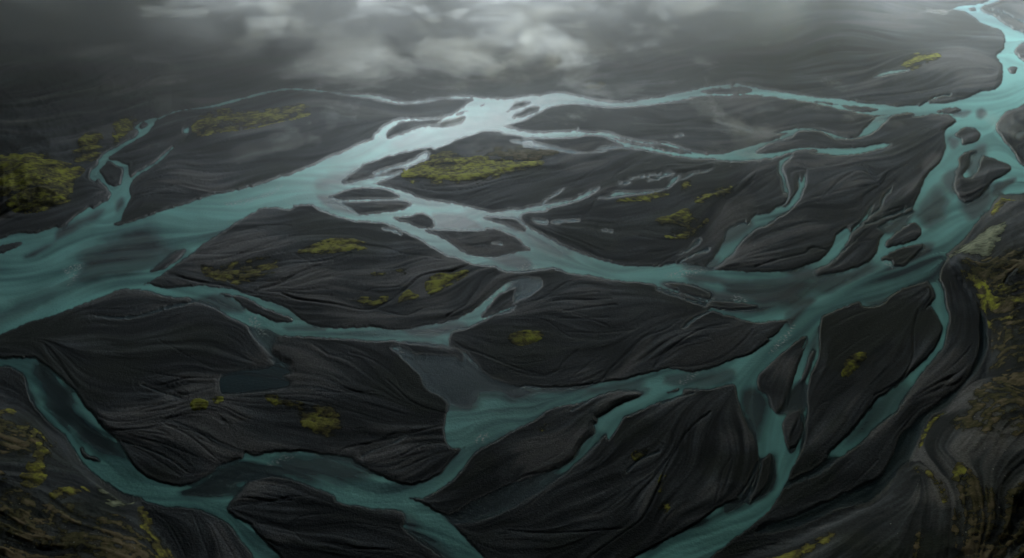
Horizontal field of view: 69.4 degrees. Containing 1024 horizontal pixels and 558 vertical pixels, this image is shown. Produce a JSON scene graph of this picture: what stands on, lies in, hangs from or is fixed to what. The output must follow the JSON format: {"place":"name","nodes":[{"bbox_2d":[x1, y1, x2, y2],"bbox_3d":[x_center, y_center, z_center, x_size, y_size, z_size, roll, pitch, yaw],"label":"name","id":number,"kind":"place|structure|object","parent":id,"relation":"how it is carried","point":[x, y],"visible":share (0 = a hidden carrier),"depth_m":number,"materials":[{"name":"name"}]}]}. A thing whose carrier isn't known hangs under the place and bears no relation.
{"place":"outdoors","nodes":[
{"label":"outdoors","id":0,"kind":"place"},
{"bbox_2d":[0,0,1023,557],"bbox_3d":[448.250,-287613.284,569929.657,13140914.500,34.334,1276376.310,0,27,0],"label":"ground","id":1,"kind":"structure","parent":0,"point":[136,370],"depth_m":907.65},
{"bbox_2d":[106,116,139,147],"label":"moss patch","id":2,"kind":"object","parent":1,"relation":"on","point":[124,126],"visible":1,"depth_m":1465.52,"materials":[{"name":"green plant"}]},
{"bbox_2d":[190,398,208,410],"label":"moss patch","id":3,"kind":"object","parent":1,"relation":"on","point":[197,404],"visible":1,"depth_m":660.76,"materials":[{"name":"green plant"}]},
{"bbox_2d":[213,396,223,403],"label":"moss patch","id":4,"kind":"object","parent":1,"relation":"on","point":[218,399],"visible":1,"depth_m":669.33,"materials":[{"name":"green plant"}]},
{"bbox_2d":[201,256,280,284],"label":"moss patch","id":5,"kind":"object","parent":1,"relation":"on","point":[229,272],"visible":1,"depth_m":901.95,"materials":[{"name":"green plant"}]},
{"bbox_2d":[191,103,310,136],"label":"moss patch","id":6,"kind":"object","parent":1,"relation":"on","point":[208,122],"visible":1,"depth_m":1539.36,"materials":[{"name":"green plant"}]},
{"bbox_2d":[264,394,282,405],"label":"moss patch","id":7,"kind":"object","parent":1,"relation":"on","point":[272,400],"visible":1,"depth_m":668.91,"materials":[{"name":"green plant"}]},
{"bbox_2d":[281,398,342,436],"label":"moss patch","id":8,"kind":"object","parent":1,"relation":"on","point":[315,422],"visible":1,"depth_m":644.86,"materials":[{"name":"green plant"}]},
{"bbox_2d":[297,237,366,253],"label":"moss patch","id":9,"kind":"object","parent":1,"relation":"on","point":[335,245],"visible":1,"depth_m":967.30,"materials":[{"name":"green plant"}]},
{"bbox_2d":[353,295,388,305],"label":"moss patch","id":10,"kind":"object","parent":1,"relation":"on","point":[376,302],"visible":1,"depth_m":835.82,"materials":[{"name":"green plant"}]},
{"bbox_2d":[371,272,385,275],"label":"moss patch","id":11,"kind":"object","parent":1,"relation":"on","point":[375,273],"visible":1,"depth_m":895.44,"materials":[{"name":"green plant"}]},
{"bbox_2d":[392,268,406,274],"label":"moss patch","id":12,"kind":"object","parent":1,"relation":"on","point":[400,270],"visible":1,"depth_m":902.79,"materials":[{"name":"green plant"}]},
{"bbox_2d":[398,289,418,303],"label":"moss patch","id":13,"kind":"object","parent":1,"relation":"on","point":[408,294],"visible":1,"depth_m":844.29,"materials":[{"name":"green plant"}]},
{"bbox_2d":[425,270,468,294],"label":"moss patch","id":14,"kind":"object","parent":1,"relation":"on","point":[437,283],"visible":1,"depth_m":879.03,"materials":[{"name":"green plant"}]},
{"bbox_2d":[400,150,544,184],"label":"moss patch","id":15,"kind":"object","parent":1,"relation":"on","point":[436,168],"visible":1,"depth_m":1253.72,"materials":[{"name":"green plant"}]},
{"bbox_2d":[475,146,559,160],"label":"moss patch","id":16,"kind":"object","parent":1,"relation":"on","point":[517,153],"visible":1,"depth_m":1326.34,"materials":[{"name":"green plant"}]},
{"bbox_2d":[508,330,543,345],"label":"moss patch","id":17,"kind":"object","parent":1,"relation":"on","point":[523,338],"visible":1,"depth_m":764.67,"materials":[{"name":"green plant"}]},
{"bbox_2d":[631,448,647,460],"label":"moss patch","id":18,"kind":"object","parent":1,"relation":"on","point":[636,456],"visible":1,"depth_m":602.51,"materials":[{"name":"green plant"}]},
{"bbox_2d":[616,191,669,202],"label":"moss patch","id":19,"kind":"object","parent":1,"relation":"on","point":[649,197],"visible":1,"depth_m":1128.39,"materials":[{"name":"green plant"}]},
{"bbox_2d":[658,474,666,492],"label":"moss patch","id":20,"kind":"object","parent":1,"relation":"on","point":[660,490],"visible":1,"depth_m":573.66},
{"bbox_2d":[658,503,670,512],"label":"moss patch","id":21,"kind":"object","parent":1,"relation":"on","point":[667,507],"visible":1,"depth_m":549.16,"materials":[{"name":"green plant"}]},
{"bbox_2d":[664,222,698,238],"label":"moss patch","id":22,"kind":"object","parent":1,"relation":"on","point":[684,234],"visible":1,"depth_m":1008.98,"materials":[{"name":"green plant"}]},
{"bbox_2d":[654,208,709,227],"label":"moss patch","id":23,"kind":"object","parent":1,"relation":"on","point":[683,215],"visible":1,"depth_m":1052.84,"materials":[{"name":"green plant"}]},
{"bbox_2d":[681,180,690,189],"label":"moss patch","id":24,"kind":"object","parent":1,"relation":"on","point":[685,184],"visible":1,"depth_m":1184.21,"materials":[{"name":"green plant"}]},
{"bbox_2d":[694,186,732,202],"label":"moss patch","id":25,"kind":"object","parent":1,"relation":"on","point":[721,191],"visible":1,"depth_m":1140.86,"materials":[{"name":"green plant"}]},
{"bbox_2d":[841,352,866,376],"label":"moss patch","id":26,"kind":"object","parent":1,"relation":"on","point":[850,366],"visible":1,"depth_m":722.00,"materials":[{"name":"green plant"}]},
{"bbox_2d":[901,52,941,69],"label":"moss patch","id":27,"kind":"object","parent":1,"relation":"on","point":[912,61],"visible":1,"depth_m":2121.00,"materials":[{"name":"plant"}]},
{"bbox_2d":[0,0,1023,557],"bbox_3d":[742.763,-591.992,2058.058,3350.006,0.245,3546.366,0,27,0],"label":"river","id":28,"kind":"structure","parent":0,"point":[48,272],"depth_m":887.96,"materials":[{"name":"liquid"}]},
{"bbox_2d":[0,11,1023,557],"bbox_3d":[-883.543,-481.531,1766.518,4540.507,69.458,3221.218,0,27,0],"label":"hills","id":29,"kind":"structure","parent":0,"point":[66,81],"depth_m":635.38,"materials":[{"name":"black soil"}]},
{"bbox_2d":[0,408,16,415],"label":"moss patch","id":30,"kind":"object","parent":29,"relation":"on","point":[10,411],"visible":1,"depth_m":641.62,"materials":[{"name":"green plant"}]},
{"bbox_2d":[0,417,47,455],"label":"moss patch","id":31,"kind":"object","parent":29,"relation":"on","point":[12,443],"visible":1,"depth_m":588.49,"materials":[{"name":"green plant"}]},
{"bbox_2d":[16,425,56,488],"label":"moss patch","id":32,"kind":"object","parent":29,"relation":"on","point":[35,476],"visible":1,"depth_m":550.87,"materials":[{"name":"green plant"}]},
{"bbox_2d":[0,152,85,213],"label":"moss patch","id":33,"kind":"object","parent":29,"relation":"on","point":[20,174],"visible":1,"depth_m":1148.98,"materials":[{"name":"green plant"}]},
{"bbox_2d":[49,486,89,501],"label":"moss patch","id":34,"kind":"object","parent":29,"relation":"on","point":[58,492],"visible":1,"depth_m":530.52,"materials":[{"name":"green plant"}]},
{"bbox_2d":[0,470,155,557],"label":"moss patch","id":35,"kind":"object","parent":29,"relation":"on","point":[20,517],"visible":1,"depth_m":483.84,"materials":[{"name":"green plant"}]},
{"bbox_2d":[71,132,103,163],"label":"moss patch","id":36,"kind":"object","parent":29,"relation":"on","point":[90,140],"visible":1,"depth_m":1330.38,"materials":[{"name":"green plant"}]},
{"bbox_2d":[96,485,134,506],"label":"moss patch","id":37,"kind":"object","parent":29,"relation":"on","point":[114,503],"visible":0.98,"depth_m":535.87,"materials":[{"name":"plant"}]},
{"bbox_2d":[137,506,173,557],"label":"moss patch","id":38,"kind":"object","parent":29,"relation":"on","point":[159,549],"visible":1,"depth_m":517.88,"materials":[{"name":"green plant"}]},
{"bbox_2d":[767,532,835,557],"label":"moss patch","id":39,"kind":"object","parent":29,"relation":"on","point":[805,548],"visible":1,"depth_m":498.60,"materials":[{"name":"green plant"}]},
{"bbox_2d":[912,531,922,557],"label":"moss patch","id":40,"kind":"object","parent":29,"relation":"on","point":[917,545],"visible":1,"depth_m":463.59,"materials":[{"name":"green plant"}]},
{"bbox_2d":[913,466,948,503],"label":"moss patch","id":41,"kind":"object","parent":29,"relation":"on","point":[929,473],"visible":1,"depth_m":529.73,"materials":[{"name":"green plant"}]},
{"bbox_2d":[918,413,944,447],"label":"moss patch","id":42,"kind":"object","parent":29,"relation":"on","point":[929,426],"visible":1,"depth_m":631.84,"materials":[{"name":"green plant"}]},
{"bbox_2d":[951,507,962,548],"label":"moss patch","id":43,"kind":"object","parent":29,"relation":"on","point":[955,529],"visible":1,"depth_m":472.94,"materials":[{"name":"green plant"}]},
{"bbox_2d":[950,462,967,481],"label":"moss patch","id":44,"kind":"object","parent":29,"relation":"on","point":[959,469],"visible":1,"depth_m":530.54,"materials":[{"name":"green plant"}]},
{"bbox_2d":[960,269,988,289],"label":"moss patch","id":45,"kind":"object","parent":29,"relation":"on","point":[979,282],"visible":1,"depth_m":855.18,"materials":[{"name":"green plant"}]},
{"bbox_2d":[949,222,1006,257],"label":"moss patch","id":46,"kind":"object","parent":29,"relation":"on","point":[982,244],"visible":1,"depth_m":943.10,"materials":[{"name":"plant"}]},
{"bbox_2d":[951,319,1023,436],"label":"moss patch","id":47,"kind":"object","parent":29,"relation":"on","point":[1015,379],"visible":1,"depth_m":641.59,"materials":[{"name":"green plant"}]},
{"bbox_2d":[955,468,1023,557],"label":"moss patch","id":48,"kind":"object","parent":29,"relation":"on","point":[973,491],"visible":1,"depth_m":472.32,"materials":[{"name":"green plant"}]},
{"bbox_2d":[960,247,1023,326],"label":"moss patch","id":49,"kind":"object","parent":29,"relation":"on","point":[985,273],"visible":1,"depth_m":841.03,"materials":[{"name":"green plant"}]},
{"bbox_2d":[975,283,1023,314],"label":"moss patch","id":50,"kind":"object","parent":29,"relation":"on","point":[988,299],"visible":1,"depth_m":808.21,"materials":[{"name":"green plant"}]},
{"bbox_2d":[987,316,1013,327],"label":"moss patch","id":51,"kind":"object","parent":29,"relation":"on","point":[990,323],"visible":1,"depth_m":780.29,"materials":[{"name":"green plant"}]},
{"bbox_2d":[990,198,1016,214],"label":"moss patch","id":52,"kind":"object","parent":29,"relation":"on","point":[998,205],"visible":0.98,"depth_m":1089.00,"materials":[{"name":"green plant"}]}
]}

